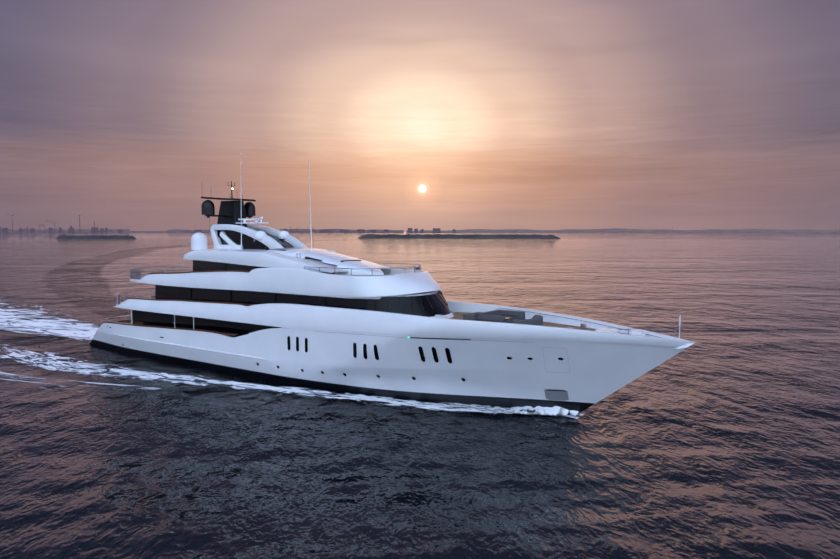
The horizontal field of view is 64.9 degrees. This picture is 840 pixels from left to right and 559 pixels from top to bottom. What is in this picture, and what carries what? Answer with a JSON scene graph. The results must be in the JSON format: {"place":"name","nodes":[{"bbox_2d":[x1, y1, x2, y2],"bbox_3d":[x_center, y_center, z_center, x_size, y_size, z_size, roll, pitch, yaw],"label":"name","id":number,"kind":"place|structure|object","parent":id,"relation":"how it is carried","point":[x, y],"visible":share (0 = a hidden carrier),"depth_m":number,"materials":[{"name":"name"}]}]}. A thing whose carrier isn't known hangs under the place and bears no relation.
{"place":"outdoors","nodes":[
{"label":"outdoors","id":0,"kind":"place"},
{"bbox_2d":[0,232,839,558],"bbox_3d":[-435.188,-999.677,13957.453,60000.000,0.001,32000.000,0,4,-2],"label":"sea water","id":1,"kind":"structure","parent":0,"point":[718,438],"depth_m":41.12,"materials":[{"name":"black liquid"}]},
{"bbox_2d":[0,371,168,393],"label":"foam streaks","id":2,"kind":"object","parent":1,"relation":"on","point":[8,374],"visible":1,"depth_m":57.34,"materials":[{"name":"white liquid"}]},
{"bbox_2d":[0,333,397,398],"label":"churned water","id":3,"kind":"structure","parent":1,"relation":"on","point":[81,349],"depth_m":68.79,"materials":[{"name":"white liquid"}]},
{"bbox_2d":[0,344,578,418],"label":"bow wave foam","id":4,"kind":"object","parent":1,"relation":"on","point":[357,397],"visible":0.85,"depth_m":57.70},
{"bbox_2d":[0,236,783,342],"bbox_3d":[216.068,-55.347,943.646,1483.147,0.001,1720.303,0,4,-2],"label":"wake slick","id":5,"kind":"object","parent":1,"relation":"on","point":[18,301],"visible":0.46,"depth_m":299.83,"materials":[{"name":"black liquid"}]},
{"bbox_2d":[0,300,97,342],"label":"wake foam","id":6,"kind":"object","parent":5,"relation":"on","point":[77,332],"visible":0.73,"depth_m":92.15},
{"bbox_2d":[89,171,695,415],"bbox_3d":[-9.395,-0.892,60.690,65.940,21.600,11.040,3,5,35],"label":"yacht","id":7,"kind":"object","parent":1,"relation":"on","point":[243,298],"visible":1,"depth_m":53.13,"materials":[{"name":"white metal"}]},
{"bbox_2d":[45,239,787,320],"bbox_3d":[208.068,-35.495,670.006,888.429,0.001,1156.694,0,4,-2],"label":"wake","id":8,"kind":"object","parent":1,"relation":"on","point":[101,300],"visible":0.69,"depth_m":170.20,"materials":[{"name":"black liquid"}]},
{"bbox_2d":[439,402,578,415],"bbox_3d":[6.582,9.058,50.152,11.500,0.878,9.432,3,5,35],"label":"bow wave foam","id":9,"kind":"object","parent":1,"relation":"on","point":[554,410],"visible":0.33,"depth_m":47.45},
{"bbox_2d":[0,213,839,238],"bbox_3d":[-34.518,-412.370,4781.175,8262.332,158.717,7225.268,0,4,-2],"label":"distant shore","id":10,"kind":"structure","parent":0,"point":[94,229],"depth_m":5672.36,"materials":[{"name":"grey"}]},
{"bbox_2d":[0,0,839,231],"label":"sky","id":11,"kind":"structure","parent":0,"point":[115,114],"materials":[{"name":"purple"}]}
]}

